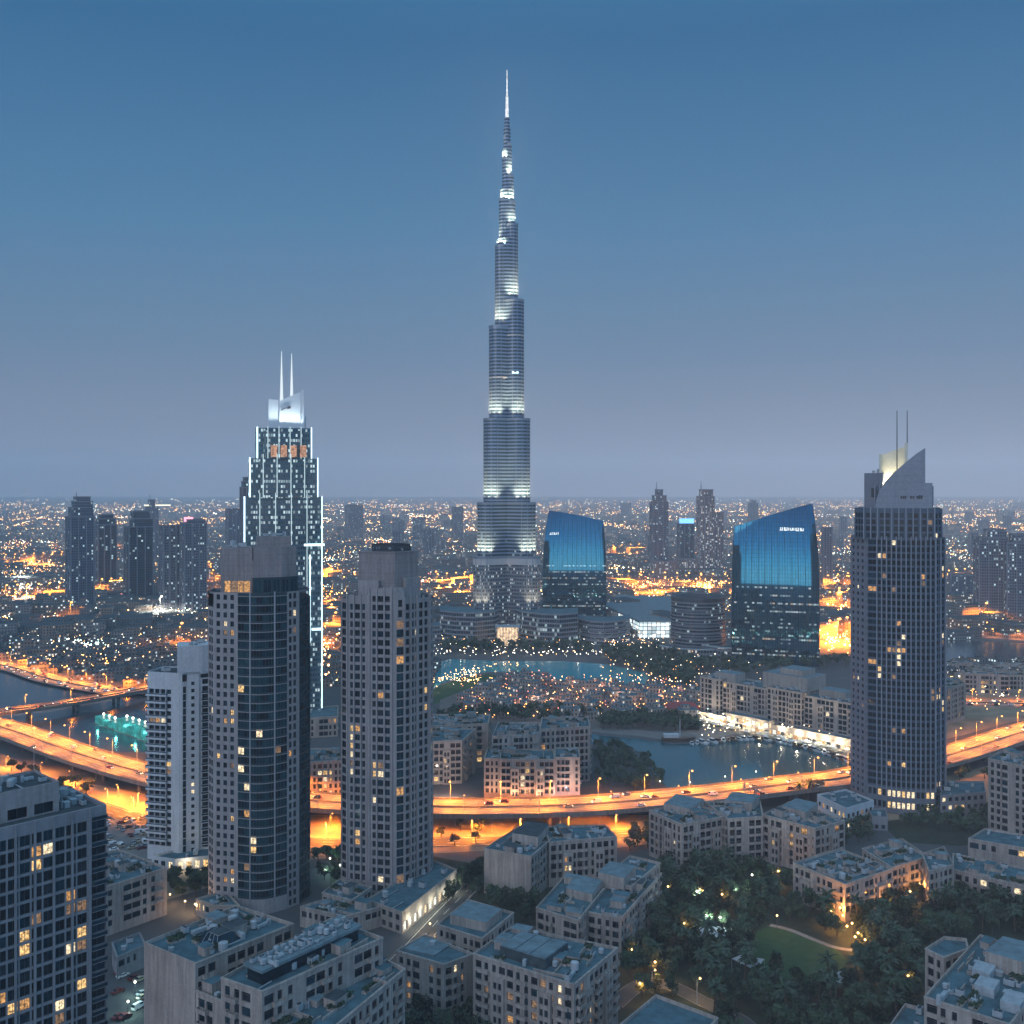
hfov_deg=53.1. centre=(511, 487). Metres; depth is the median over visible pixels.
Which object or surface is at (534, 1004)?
window
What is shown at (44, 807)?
window
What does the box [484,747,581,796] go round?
apartment block
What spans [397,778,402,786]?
window
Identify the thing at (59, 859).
window
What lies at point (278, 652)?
window
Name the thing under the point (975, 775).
bare ground
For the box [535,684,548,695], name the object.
house
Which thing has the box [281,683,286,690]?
window
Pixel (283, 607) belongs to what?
window
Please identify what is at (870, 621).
window
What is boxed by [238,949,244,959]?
window
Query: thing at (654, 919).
broadleaf tree
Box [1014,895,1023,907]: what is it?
broadleaf tree
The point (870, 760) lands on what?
window
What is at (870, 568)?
window
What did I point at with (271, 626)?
window
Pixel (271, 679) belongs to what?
window
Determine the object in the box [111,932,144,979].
apartment block
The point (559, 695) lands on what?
house
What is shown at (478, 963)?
window
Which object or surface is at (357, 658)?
window
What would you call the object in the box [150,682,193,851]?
window
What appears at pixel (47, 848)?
window
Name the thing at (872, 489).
window
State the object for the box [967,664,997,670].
apartment block
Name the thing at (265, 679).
window
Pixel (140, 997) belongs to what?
car
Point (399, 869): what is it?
window
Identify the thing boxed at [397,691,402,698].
window
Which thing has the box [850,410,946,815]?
fin fronted tower
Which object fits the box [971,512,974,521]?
tower
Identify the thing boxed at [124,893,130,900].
window
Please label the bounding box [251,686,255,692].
window
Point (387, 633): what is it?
window
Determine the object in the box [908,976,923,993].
broadleaf tree
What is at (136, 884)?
window
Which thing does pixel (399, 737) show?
window
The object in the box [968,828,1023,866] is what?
apartment block
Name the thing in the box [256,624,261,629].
window
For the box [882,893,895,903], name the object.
broadleaf tree
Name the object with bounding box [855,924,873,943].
broadleaf tree
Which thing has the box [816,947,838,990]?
palm tree
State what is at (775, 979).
broadleaf tree
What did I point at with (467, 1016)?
broadleaf tree
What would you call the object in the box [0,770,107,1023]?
office block
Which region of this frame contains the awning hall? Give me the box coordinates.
[664,701,700,711]
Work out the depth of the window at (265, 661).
408.67 m
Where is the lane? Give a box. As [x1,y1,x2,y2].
[618,978,755,1023]
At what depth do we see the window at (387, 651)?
419.99 m
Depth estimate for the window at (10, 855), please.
261.04 m
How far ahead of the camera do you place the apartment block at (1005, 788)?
498.56 m
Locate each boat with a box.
[699,738,707,744]
[709,737,718,743]
[715,737,723,742]
[729,736,736,741]
[752,735,760,740]
[763,736,773,741]
[775,738,782,743]
[811,745,818,751]
[828,751,837,757]
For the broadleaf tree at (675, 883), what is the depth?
421.08 m
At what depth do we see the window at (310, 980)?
265.86 m
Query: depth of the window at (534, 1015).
307.35 m
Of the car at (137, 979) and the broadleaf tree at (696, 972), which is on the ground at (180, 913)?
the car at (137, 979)
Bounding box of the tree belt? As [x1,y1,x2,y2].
[6,636,987,870]
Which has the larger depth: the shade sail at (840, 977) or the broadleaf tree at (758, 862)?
the broadleaf tree at (758, 862)
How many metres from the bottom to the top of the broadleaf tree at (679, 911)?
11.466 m
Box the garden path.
[770,924,852,951]
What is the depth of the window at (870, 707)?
540.87 m
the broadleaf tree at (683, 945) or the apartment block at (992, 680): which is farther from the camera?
the apartment block at (992, 680)
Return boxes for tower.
[65,492,94,604]
[95,514,116,583]
[123,510,153,595]
[144,498,170,559]
[145,638,207,858]
[159,524,179,609]
[180,517,206,611]
[208,531,309,913]
[225,508,238,545]
[239,477,247,542]
[243,351,324,709]
[341,543,432,894]
[345,504,362,538]
[380,515,390,528]
[392,517,400,530]
[392,531,401,542]
[398,515,408,524]
[398,519,404,537]
[412,517,423,538]
[423,530,434,553]
[428,527,437,549]
[438,537,444,549]
[440,514,447,527]
[443,520,451,530]
[452,506,462,539]
[473,77,540,624]
[543,511,605,615]
[620,503,630,517]
[647,535,648,551]
[649,482,668,559]
[649,559,676,577]
[676,518,694,559]
[677,557,697,576]
[696,485,714,567]
[715,512,723,568]
[720,511,726,520]
[731,504,819,666]
[748,500,757,521]
[821,527,832,583]
[835,533,843,550]
[839,516,846,536]
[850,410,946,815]
[942,524,947,534]
[948,573,972,594]
[964,511,970,525]
[968,532,978,555]
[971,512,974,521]
[973,528,1008,611]
[977,519,989,530]
[996,510,1007,522]
[1002,515,1011,529]
[1004,533,1023,617]
[1008,511,1014,520]
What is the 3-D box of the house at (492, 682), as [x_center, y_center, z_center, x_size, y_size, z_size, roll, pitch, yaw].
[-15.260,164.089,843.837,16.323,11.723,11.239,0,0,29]
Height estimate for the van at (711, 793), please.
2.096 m
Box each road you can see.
[0,660,146,694]
[101,801,642,847]
[966,700,1023,706]
[981,636,1023,640]
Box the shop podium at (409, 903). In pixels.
[369,860,456,933]
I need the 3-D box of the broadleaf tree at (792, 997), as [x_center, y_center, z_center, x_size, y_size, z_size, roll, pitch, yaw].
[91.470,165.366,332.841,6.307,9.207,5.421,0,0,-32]
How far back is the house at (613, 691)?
809.98 m
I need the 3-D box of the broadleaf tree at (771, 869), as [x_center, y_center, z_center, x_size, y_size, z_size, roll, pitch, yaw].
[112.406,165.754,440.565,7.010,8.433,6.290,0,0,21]
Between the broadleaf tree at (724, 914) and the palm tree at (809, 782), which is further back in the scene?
the palm tree at (809, 782)
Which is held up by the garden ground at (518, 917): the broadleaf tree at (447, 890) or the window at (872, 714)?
the broadleaf tree at (447, 890)
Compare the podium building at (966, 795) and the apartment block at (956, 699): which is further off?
the apartment block at (956, 699)
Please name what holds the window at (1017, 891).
in the apartment block at (978, 874)
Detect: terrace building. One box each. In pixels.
[433,621,441,641]
[578,614,629,644]
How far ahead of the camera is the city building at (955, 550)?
2617.80 m
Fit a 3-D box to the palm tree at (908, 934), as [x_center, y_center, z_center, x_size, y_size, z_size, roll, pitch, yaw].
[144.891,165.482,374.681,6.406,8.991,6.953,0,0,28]
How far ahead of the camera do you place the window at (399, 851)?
420.30 m
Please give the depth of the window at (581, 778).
590.70 m
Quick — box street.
[387,873,482,962]
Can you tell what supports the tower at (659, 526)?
on the ground at (180, 913)
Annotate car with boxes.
[110,987,124,994]
[110,1012,122,1020]
[116,972,129,978]
[117,1012,132,1020]
[127,845,137,849]
[127,974,140,980]
[132,975,143,982]
[134,993,143,1000]
[135,989,143,996]
[136,845,146,849]
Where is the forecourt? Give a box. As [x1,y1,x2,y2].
[107,805,151,860]
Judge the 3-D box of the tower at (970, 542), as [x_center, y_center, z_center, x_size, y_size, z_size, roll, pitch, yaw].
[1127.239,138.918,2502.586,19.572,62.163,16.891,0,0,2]
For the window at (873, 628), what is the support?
in the fin fronted tower at (898, 653)
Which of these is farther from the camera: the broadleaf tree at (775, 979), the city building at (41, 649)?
the city building at (41, 649)
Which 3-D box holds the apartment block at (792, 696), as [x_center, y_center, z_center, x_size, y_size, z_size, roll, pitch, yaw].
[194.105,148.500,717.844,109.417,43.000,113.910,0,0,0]
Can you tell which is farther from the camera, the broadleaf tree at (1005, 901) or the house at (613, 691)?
the house at (613, 691)
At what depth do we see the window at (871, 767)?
540.67 m
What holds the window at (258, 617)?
in the residential tower at (259, 730)
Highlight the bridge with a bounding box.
[0,684,146,717]
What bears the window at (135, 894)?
in the apartment block at (137, 890)
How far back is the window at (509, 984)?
312.23 m
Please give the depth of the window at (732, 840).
461.27 m
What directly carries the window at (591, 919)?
in the apartment block at (609, 905)
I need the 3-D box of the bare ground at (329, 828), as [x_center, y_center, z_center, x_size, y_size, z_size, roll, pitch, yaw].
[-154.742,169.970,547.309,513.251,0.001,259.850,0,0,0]
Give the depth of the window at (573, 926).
364.36 m
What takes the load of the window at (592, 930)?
in the apartment block at (609, 905)
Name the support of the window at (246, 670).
in the residential tower at (259, 730)
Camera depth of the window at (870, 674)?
540.87 m
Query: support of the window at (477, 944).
in the apartment block at (470, 925)
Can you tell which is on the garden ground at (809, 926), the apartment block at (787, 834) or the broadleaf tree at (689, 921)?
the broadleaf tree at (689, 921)
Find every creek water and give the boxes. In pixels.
[0,671,146,751]
[947,640,1023,659]
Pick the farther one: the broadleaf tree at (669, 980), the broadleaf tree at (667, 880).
the broadleaf tree at (667, 880)
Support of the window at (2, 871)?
in the office block at (53, 902)
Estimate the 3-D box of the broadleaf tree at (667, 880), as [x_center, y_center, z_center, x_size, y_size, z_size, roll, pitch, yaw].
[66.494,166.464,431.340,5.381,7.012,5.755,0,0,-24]
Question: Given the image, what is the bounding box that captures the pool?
[93,713,146,742]
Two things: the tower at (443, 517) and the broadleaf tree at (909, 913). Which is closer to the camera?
the broadleaf tree at (909, 913)
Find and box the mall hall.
[606,595,670,637]
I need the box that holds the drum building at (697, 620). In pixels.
[669,593,726,647]
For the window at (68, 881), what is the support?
in the office block at (53, 902)
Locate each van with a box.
[131,1000,143,1010]
[591,798,601,802]
[610,793,619,797]
[708,791,717,795]
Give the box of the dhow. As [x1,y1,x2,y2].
[660,733,695,741]
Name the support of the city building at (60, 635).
on the ground at (180, 913)
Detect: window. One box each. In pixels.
[0,840,5,851]
[0,854,5,865]
[0,868,5,879]
[0,873,86,1023]
[0,882,5,892]
[0,895,5,906]
[0,909,5,920]
[0,923,5,934]
[0,937,5,948]
[0,951,5,962]
[0,964,5,975]
[8,806,26,820]
[8,837,17,849]
[8,851,17,863]
[8,865,17,877]
[8,878,17,890]
[8,892,17,904]
[8,906,17,918]
[8,920,17,932]
[8,933,17,945]
[8,947,17,959]
[20,835,29,846]
[20,848,29,860]
[20,862,29,873]
[20,875,29,887]
[20,889,29,901]
[20,902,29,914]
[20,916,29,928]
[20,930,29,942]
[32,832,40,843]
[32,845,40,857]
[32,859,40,870]
[32,872,40,884]
[32,886,40,897]
[32,899,40,911]
[32,913,40,924]
[32,926,40,938]
[34,801,52,814]
[43,829,51,840]
[43,843,51,854]
[43,856,51,867]
[43,869,51,881]
[43,883,51,894]
[43,896,51,908]
[43,910,51,921]
[55,826,63,838]
[55,840,63,851]
[55,853,63,864]
[55,866,63,878]
[55,880,63,891]
[55,893,63,904]
[66,824,75,835]
[66,837,75,848]
[66,850,75,861]
[66,863,75,875]
[66,876,75,888]
[77,821,86,832]
[77,834,86,845]
[77,847,86,858]
[77,860,86,872]
[92,819,104,828]
[92,832,104,841]
[92,845,104,854]
[92,858,104,867]
[92,871,104,880]
[92,884,104,893]
[92,897,104,906]
[92,909,104,919]
[92,922,104,932]
[92,935,104,945]
[92,948,104,958]
[92,961,104,971]
[92,974,104,984]
[92,987,104,997]
[92,1000,104,1010]
[92,1013,104,1023]
[119,959,123,966]
[124,884,130,890]
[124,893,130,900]
[124,903,130,910]
[124,913,130,920]
[132,881,139,887]
[132,890,139,897]
[132,900,139,907]
[132,910,139,917]
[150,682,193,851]
[195,860,199,867]
[198,966,204,976]
[200,946,401,1023]
[202,679,207,683]
[202,686,207,690]
[203,860,207,866]
[208,962,214,971]
[210,592,308,904]
[224,581,230,591]
[228,953,235,963]
[231,581,236,591]
[237,581,243,591]
[238,597,243,602]
[238,606,243,611]
[238,613,243,620]
[238,622,243,629]
[238,631,243,638]
[238,640,243,647]
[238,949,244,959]
[243,992,249,1001]
[243,1006,249,1016]
[244,581,249,591]
[244,597,248,602]
[244,606,248,611]
[244,615,248,620]
[244,624,248,629]
[244,633,248,638]
[244,640,248,647]
[244,649,248,656]
[244,658,248,665]
[244,668,248,674]
[248,946,253,955]
[251,597,255,603]
[251,606,255,611]
[251,615,255,620]
[251,624,255,629]
[251,633,255,638]
[251,642,255,647]
[251,651,255,656]
[251,658,255,665]
[251,667,255,674]
[251,677,255,683]
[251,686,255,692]
[254,580,260,592]
[256,597,261,603]
[256,606,261,612]
[256,615,261,620]
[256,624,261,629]
[256,633,261,638]
[256,642,261,647]
[256,651,261,656]
[256,658,261,665]
[256,667,261,674]
[256,676,261,683]
[256,686,261,692]
[256,695,261,701]
[256,704,261,709]
[257,942,263,951]
[263,597,267,602]
[263,606,267,611]
[263,615,267,620]
[263,624,267,629]
[263,631,267,638]
[263,640,267,647]
[263,649,267,656]
[263,658,267,665]
[263,668,267,674]
[263,677,267,683]
[263,686,267,691]
[263,695,267,700]
[263,704,267,709]
[263,713,267,718]
[264,580,270,591]
[264,993,273,1005]
[264,1008,273,1020]
[269,597,273,602]
[269,604,273,611]
[269,613,273,620]
[269,622,273,629]
[269,631,273,638]
[269,641,273,647]
[269,650,273,656]
[269,659,273,664]
[269,668,273,673]
[269,675,273,682]
[269,684,273,691]
[269,693,273,700]
[269,702,273,709]
[269,712,273,718]
[271,445,305,456]
[273,580,279,591]
[275,934,281,944]
[276,595,280,602]
[276,605,280,611]
[276,614,280,619]
[276,623,280,628]
[276,630,280,637]
[276,639,280,646]
[276,648,280,655]
[276,657,280,664]
[276,667,280,673]
[276,676,280,681]
[276,683,280,690]
[276,692,280,699]
[276,701,280,708]
[281,596,286,601]
[281,603,286,610]
[281,612,286,619]
[281,621,286,628]
[281,630,286,637]
[281,640,286,646]
[281,647,286,654]
[281,656,286,663]
[281,665,286,672]
[281,674,286,681]
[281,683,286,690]
[282,579,288,590]
[284,931,290,940]
[291,579,296,590]
[306,974,314,985]
[306,989,314,1000]
[316,970,324,981]
[316,985,324,993]
[343,596,431,894]
[355,604,359,609]
[355,621,359,626]
[355,630,359,635]
[355,656,359,661]
[355,665,359,670]
[355,682,359,687]
[355,691,359,696]
[355,708,359,713]
[355,717,359,722]
[355,743,359,748]
[355,953,361,963]
[355,967,361,977]
[364,949,370,959]
[364,963,370,972]
[378,605,382,610]
[378,622,382,627]
[378,631,382,636]
[378,640,382,645]
[378,666,382,671]
[378,675,382,680]
[378,701,382,706]
[378,710,382,715]
[378,736,382,741]
[378,745,382,750]
[378,754,382,759]
[378,780,382,785]
[378,789,382,794]
[378,815,382,820]
[378,824,382,829]
[378,850,382,855]
[378,859,382,864]
[385,605,389,610]
[385,614,389,619]
[385,631,389,636]
[385,640,389,645]
[385,649,389,654]
[385,675,389,680]
[397,621,402,628]
[397,629,402,636]
[397,638,402,645]
[397,647,402,654]
[397,656,402,663]
[397,664,402,671]
[397,673,402,680]
[397,682,402,689]
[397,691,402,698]
[397,700,402,707]
[397,708,402,715]
[397,717,402,724]
[397,726,402,733]
[397,735,402,742]
[397,743,402,750]
[397,752,402,759]
[397,761,402,768]
[397,770,402,777]
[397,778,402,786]
[397,787,402,794]
[397,796,402,803]
[397,805,402,812]
[397,813,402,821]
[397,822,402,829]
[397,831,402,838]
[397,840,402,847]
[397,849,402,856]
[397,857,402,865]
[397,866,402,873]
[397,875,402,882]
[413,960,418,967]
[413,971,418,978]
[413,982,418,989]
[434,726,475,782]
[446,967,450,974]
[446,978,450,985]
[446,989,450,996]
[446,1000,450,1007]
[451,933,455,940]
[475,941,479,948]
[476,960,480,967]
[476,971,480,978]
[476,982,480,989]
[485,977,615,1023]
[499,967,504,974]
[500,729,587,779]
[507,969,512,977]
[507,981,512,988]
[507,992,512,1000]
[507,1004,512,1011]
[507,1015,512,1023]
[532,977,536,984]
[532,989,536,996]
[532,1000,536,1008]
[532,1012,536,1019]
[538,913,543,919]
[538,922,543,929]
[540,979,545,987]
[564,921,569,927]
[564,931,569,936]
[565,987,570,995]
[565,1000,570,1007]
[565,1012,570,1019]
[571,923,575,929]
[577,852,581,857]
[589,916,594,923]
[589,926,594,932]
[613,921,618,927]
[613,931,618,938]
[656,806,836,864]
[702,678,849,733]
[730,838,734,843]
[749,820,754,825]
[756,836,760,841]
[801,828,806,834]
[853,513,943,810]
[861,862,921,899]
[868,540,875,543]
[868,546,875,550]
[868,553,875,557]
[868,560,875,563]
[868,566,875,570]
[868,573,875,577]
[868,579,875,583]
[868,586,875,590]
[868,593,875,597]
[868,599,875,603]
[868,606,875,610]
[868,613,875,616]
[868,619,875,623]
[868,626,875,630]
[868,632,875,636]
[868,639,875,643]
[868,646,875,650]
[868,652,875,656]
[868,659,875,663]
[868,665,875,670]
[868,672,875,676]
[868,679,875,683]
[868,685,875,690]
[868,692,875,696]
[868,699,875,703]
[868,705,875,709]
[868,712,875,716]
[868,718,875,723]
[868,725,875,729]
[868,732,875,736]
[868,738,875,743]
[868,745,875,749]
[868,752,875,756]
[868,758,875,763]
[868,765,875,769]
[868,771,875,776]
[868,778,875,783]
[871,488,877,496]
[927,1003,936,1014]
[927,1017,936,1023]
[928,955,933,964]
[928,967,933,976]
[928,979,933,986]
[941,1008,945,1017]
[946,960,950,968]
[947,687,959,720]
[952,1012,956,1020]
[956,874,961,879]
[970,676,1007,693]
[970,842,978,848]
[973,1019,982,1023]
[980,880,985,885]
[1002,818,1007,823]
[1009,849,1017,855]
[1014,888,1020,894]
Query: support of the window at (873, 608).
in the fin fronted tower at (898, 653)
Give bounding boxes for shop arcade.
[698,709,849,750]
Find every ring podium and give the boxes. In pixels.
[656,644,714,658]
[701,644,730,660]
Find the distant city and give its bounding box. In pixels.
[0,499,1023,687]
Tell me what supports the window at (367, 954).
in the apartment block at (237, 964)
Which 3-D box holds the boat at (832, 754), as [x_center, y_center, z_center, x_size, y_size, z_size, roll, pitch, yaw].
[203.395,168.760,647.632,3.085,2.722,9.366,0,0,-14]
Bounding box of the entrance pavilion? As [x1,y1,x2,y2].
[495,625,519,645]
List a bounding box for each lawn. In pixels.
[433,674,496,703]
[753,927,847,981]
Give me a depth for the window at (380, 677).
420.82 m
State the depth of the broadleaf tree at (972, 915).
392.22 m
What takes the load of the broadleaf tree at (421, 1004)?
on the ground at (180, 913)
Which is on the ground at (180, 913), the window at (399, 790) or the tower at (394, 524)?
the tower at (394, 524)
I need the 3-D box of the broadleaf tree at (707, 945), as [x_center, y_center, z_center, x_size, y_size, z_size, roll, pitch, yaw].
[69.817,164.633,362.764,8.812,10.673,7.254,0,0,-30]
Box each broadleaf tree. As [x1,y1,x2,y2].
[167,868,182,881]
[169,876,181,887]
[174,881,188,897]
[184,865,193,878]
[186,877,193,886]
[188,868,198,877]
[189,877,201,896]
[194,870,207,892]
[201,866,207,872]
[315,860,322,871]
[317,864,331,879]
[330,865,340,878]
[405,1007,417,1023]
[406,1010,428,1023]
[409,993,434,1012]
[418,1011,434,1023]
[432,1007,453,1023]
[442,886,455,903]
[445,879,460,892]
[452,1004,468,1020]
[455,865,468,888]
[456,1012,482,1023]
[460,870,474,892]
[462,996,472,1016]
[465,862,483,876]
[469,877,482,897]
[473,855,483,872]
[477,874,483,888]
[485,885,509,905]
[497,891,519,909]
[500,885,508,897]
[509,888,524,910]
[516,886,526,899]
[517,902,532,919]
[525,886,541,904]
[525,899,534,908]
[525,904,536,923]
[619,949,644,976]
[621,937,640,956]
[632,943,656,973]
[633,971,653,999]
[637,928,650,942]
[642,936,656,954]
[643,922,660,940]
[646,900,670,918]
[646,949,663,971]
[649,912,662,933]
[650,973,662,993]
[655,934,667,955]
[657,851,674,861]
[657,858,667,872]
[658,917,677,946]
[662,867,676,878]
[663,894,679,907]
[663,905,685,923]
[663,957,678,972]
[664,874,672,889]
[664,969,678,996]
[665,945,683,962]
[666,890,677,899]
[669,872,687,887]
[669,875,681,899]
[672,916,683,937]
[673,931,703,953]
[677,885,697,901]
[678,862,689,877]
[682,909,701,929]
[686,895,696,902]
[687,847,702,872]
[687,869,704,884]
[687,963,703,986]
[690,924,700,934]
[693,933,711,949]
[695,890,715,906]
[698,876,723,897]
[700,953,715,977]
[701,900,713,912]
[701,909,714,921]
[701,930,716,941]
[701,936,719,958]
[708,849,728,869]
[711,994,740,1023]
[714,899,730,911]
[714,978,726,996]
[715,999,733,1015]
[716,909,729,922]
[717,927,726,938]
[717,935,730,950]
[718,868,735,884]
[718,954,730,972]
[718,1014,745,1023]
[719,883,737,901]
[723,854,743,873]
[724,927,740,951]
[725,879,738,889]
[730,891,740,906]
[734,866,747,891]
[734,905,744,917]
[734,929,750,948]
[739,902,768,933]
[741,928,755,940]
[742,878,762,893]
[742,955,757,972]
[746,978,782,1004]
[751,856,767,872]
[751,962,764,977]
[752,867,763,880]
[765,873,780,886]
[766,863,779,875]
[766,884,778,896]
[767,893,785,911]
[767,950,783,971]
[770,975,780,988]
[771,1002,797,1023]
[779,867,792,890]
[783,902,797,919]
[786,981,802,1002]
[787,890,800,902]
[788,966,804,984]
[792,896,805,912]
[797,904,808,921]
[802,886,819,909]
[813,898,822,912]
[815,909,831,929]
[817,978,835,989]
[822,903,834,912]
[824,964,838,980]
[828,911,845,935]
[840,966,858,983]
[841,974,858,990]
[850,902,870,919]
[850,940,869,971]
[851,900,870,912]
[852,912,864,928]
[852,1010,870,1023]
[853,981,876,1012]
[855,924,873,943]
[857,995,881,1017]
[860,956,883,982]
[866,939,883,960]
[867,898,876,908]
[870,911,895,930]
[871,928,899,951]
[873,972,897,999]
[874,953,896,973]
[875,897,896,913]
[878,958,909,979]
[880,887,897,902]
[880,926,899,945]
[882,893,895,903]
[891,896,919,927]
[893,989,916,1008]
[894,886,908,903]
[896,975,916,996]
[901,962,916,977]
[902,959,922,974]
[907,881,924,900]
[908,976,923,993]
[909,941,925,960]
[919,918,943,943]
[920,903,932,916]
[921,896,939,909]
[922,910,951,939]
[938,897,955,913]
[941,909,958,927]
[948,912,973,936]
[951,879,968,898]
[956,886,974,904]
[962,909,977,930]
[968,891,987,909]
[980,894,992,913]
[983,883,997,898]
[987,901,1009,928]
[992,887,1014,909]
[1006,903,1023,926]
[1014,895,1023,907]
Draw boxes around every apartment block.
[107,849,166,935]
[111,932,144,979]
[144,905,405,1023]
[196,893,239,917]
[300,895,381,930]
[310,705,339,737]
[310,747,340,792]
[322,878,371,904]
[396,934,472,1019]
[433,711,491,784]
[437,899,514,952]
[473,923,619,1023]
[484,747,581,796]
[484,821,616,900]
[492,715,591,781]
[536,855,661,959]
[620,994,718,1023]
[649,792,844,870]
[700,665,849,735]
[793,838,953,921]
[890,934,1023,1023]
[947,661,979,668]
[947,676,965,724]
[952,853,1023,903]
[954,672,960,679]
[960,669,1009,695]
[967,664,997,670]
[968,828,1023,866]
[984,667,1015,671]
[988,747,1023,833]
[993,662,1023,667]
[1001,669,1023,692]
[1018,666,1023,673]
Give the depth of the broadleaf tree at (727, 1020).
311.54 m
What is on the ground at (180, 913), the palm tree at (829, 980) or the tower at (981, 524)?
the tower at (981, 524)
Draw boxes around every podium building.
[152,847,207,869]
[440,605,499,642]
[515,607,577,644]
[817,789,873,829]
[869,808,887,830]
[940,781,985,819]
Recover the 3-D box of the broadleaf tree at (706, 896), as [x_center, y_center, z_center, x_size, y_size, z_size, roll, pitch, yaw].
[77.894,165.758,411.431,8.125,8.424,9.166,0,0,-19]
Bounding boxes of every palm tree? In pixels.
[648,940,664,968]
[660,887,670,896]
[662,855,675,867]
[672,923,681,943]
[676,924,693,952]
[679,877,697,894]
[687,862,704,895]
[689,906,707,927]
[692,947,708,964]
[696,850,711,882]
[698,915,718,933]
[703,952,725,996]
[705,975,728,1014]
[710,938,731,971]
[714,871,731,903]
[721,844,734,856]
[721,855,737,869]
[734,912,754,934]
[736,896,746,906]
[737,948,756,978]
[740,938,759,971]
[747,966,768,980]
[755,876,768,902]
[772,879,784,894]
[772,975,796,1004]
[793,781,805,798]
[803,778,816,800]
[811,966,828,1004]
[815,778,825,793]
[816,893,835,929]
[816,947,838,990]
[817,887,836,912]
[817,970,841,1015]
[844,950,865,985]
[847,892,864,912]
[858,989,879,1021]
[863,910,883,935]
[874,905,891,923]
[874,951,899,969]
[875,947,890,957]
[878,926,895,952]
[881,919,901,952]
[881,965,908,1014]
[882,986,906,1014]
[895,969,912,993]
[898,895,913,925]
[900,926,915,938]
[900,935,921,951]
[905,890,919,909]
[907,956,924,976]
[926,887,943,911]
[940,879,958,901]
[961,891,975,907]
[975,903,991,932]
[986,898,999,917]
[995,886,1010,900]
[1005,903,1023,931]
[1015,890,1023,901]
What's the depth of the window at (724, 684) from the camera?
713.04 m
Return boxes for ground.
[0,497,1023,1023]
[0,766,648,899]
[330,850,553,925]
[440,681,698,729]
[618,864,1023,1023]
[887,766,987,820]
[888,816,987,845]
[947,693,1023,738]
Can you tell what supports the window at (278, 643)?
in the residential tower at (259, 730)
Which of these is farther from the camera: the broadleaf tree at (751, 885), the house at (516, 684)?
the house at (516, 684)
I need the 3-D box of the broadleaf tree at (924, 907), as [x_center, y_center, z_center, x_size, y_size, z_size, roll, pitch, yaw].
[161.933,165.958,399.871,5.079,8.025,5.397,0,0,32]
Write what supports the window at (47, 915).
in the office block at (53, 902)
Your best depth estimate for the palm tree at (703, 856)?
440.61 m
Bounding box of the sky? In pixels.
[0,0,1023,496]
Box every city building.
[0,638,7,645]
[3,635,20,644]
[14,638,37,654]
[23,643,56,655]
[53,629,68,643]
[141,626,157,633]
[144,645,157,656]
[152,605,165,609]
[191,617,204,622]
[322,630,340,641]
[624,569,638,575]
[626,561,636,568]
[627,575,647,582]
[635,550,643,553]
[640,566,648,570]
[644,585,662,588]
[666,589,677,592]
[687,583,697,586]
[692,579,708,587]
[725,596,731,602]
[828,582,843,587]
[840,566,849,571]
[950,548,959,553]
[1008,615,1021,618]
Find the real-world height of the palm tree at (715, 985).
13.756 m
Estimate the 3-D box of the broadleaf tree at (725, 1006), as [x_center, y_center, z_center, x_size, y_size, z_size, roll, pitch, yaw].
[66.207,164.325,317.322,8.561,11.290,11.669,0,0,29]
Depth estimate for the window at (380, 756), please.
420.82 m
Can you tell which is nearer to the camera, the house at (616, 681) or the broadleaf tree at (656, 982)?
the broadleaf tree at (656, 982)
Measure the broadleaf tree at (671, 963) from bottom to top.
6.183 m
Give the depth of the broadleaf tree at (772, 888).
419.12 m
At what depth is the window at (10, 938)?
261.04 m
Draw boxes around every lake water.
[433,659,649,688]
[590,734,849,787]
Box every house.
[456,690,472,701]
[462,697,480,708]
[465,693,480,701]
[475,681,488,698]
[482,691,497,709]
[484,679,503,689]
[488,687,509,696]
[491,695,513,712]
[492,675,506,685]
[500,702,519,716]
[503,670,516,682]
[506,682,523,693]
[507,693,522,703]
[508,687,523,699]
[512,673,525,684]
[518,700,532,712]
[520,667,533,676]
[521,676,541,690]
[524,687,540,699]
[529,690,544,701]
[529,694,546,708]
[534,671,550,683]
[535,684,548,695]
[538,701,556,714]
[541,675,553,686]
[551,679,559,689]
[552,691,566,702]
[554,681,569,693]
[559,685,575,697]
[559,694,575,702]
[560,702,582,716]
[565,675,578,687]
[574,679,585,692]
[579,697,598,705]
[582,690,603,703]
[583,705,599,720]
[585,679,598,692]
[592,677,603,682]
[595,686,607,698]
[598,681,607,686]
[603,683,615,688]
[603,696,616,708]
[608,686,625,699]
[609,678,623,688]
[610,701,621,710]
[613,703,636,719]
[617,694,634,706]
[618,690,639,706]
[622,681,640,689]
[631,687,648,703]
[645,681,666,696]
[645,693,662,705]
[647,703,666,718]
[664,687,677,700]
[670,691,689,701]
[672,684,685,694]
[677,704,700,722]
[686,685,699,702]
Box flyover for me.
[0,717,1023,826]
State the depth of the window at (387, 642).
419.99 m
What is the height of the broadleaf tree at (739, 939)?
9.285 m
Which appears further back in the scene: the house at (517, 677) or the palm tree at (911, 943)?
the house at (517, 677)
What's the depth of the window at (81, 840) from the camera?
274.06 m
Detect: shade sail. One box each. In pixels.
[709,926,729,947]
[731,955,764,971]
[837,971,854,982]
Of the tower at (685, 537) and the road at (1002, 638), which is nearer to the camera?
the road at (1002, 638)
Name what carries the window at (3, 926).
in the office block at (53, 902)
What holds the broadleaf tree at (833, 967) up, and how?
on the garden ground at (809, 926)
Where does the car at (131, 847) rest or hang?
on the forecourt
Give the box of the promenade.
[590,720,849,753]
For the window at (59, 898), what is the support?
in the office block at (53, 902)
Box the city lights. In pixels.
[0,499,1023,735]
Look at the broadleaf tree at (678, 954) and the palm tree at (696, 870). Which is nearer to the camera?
the broadleaf tree at (678, 954)
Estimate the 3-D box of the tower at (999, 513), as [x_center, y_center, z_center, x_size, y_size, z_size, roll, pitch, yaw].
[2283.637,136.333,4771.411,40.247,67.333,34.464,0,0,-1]

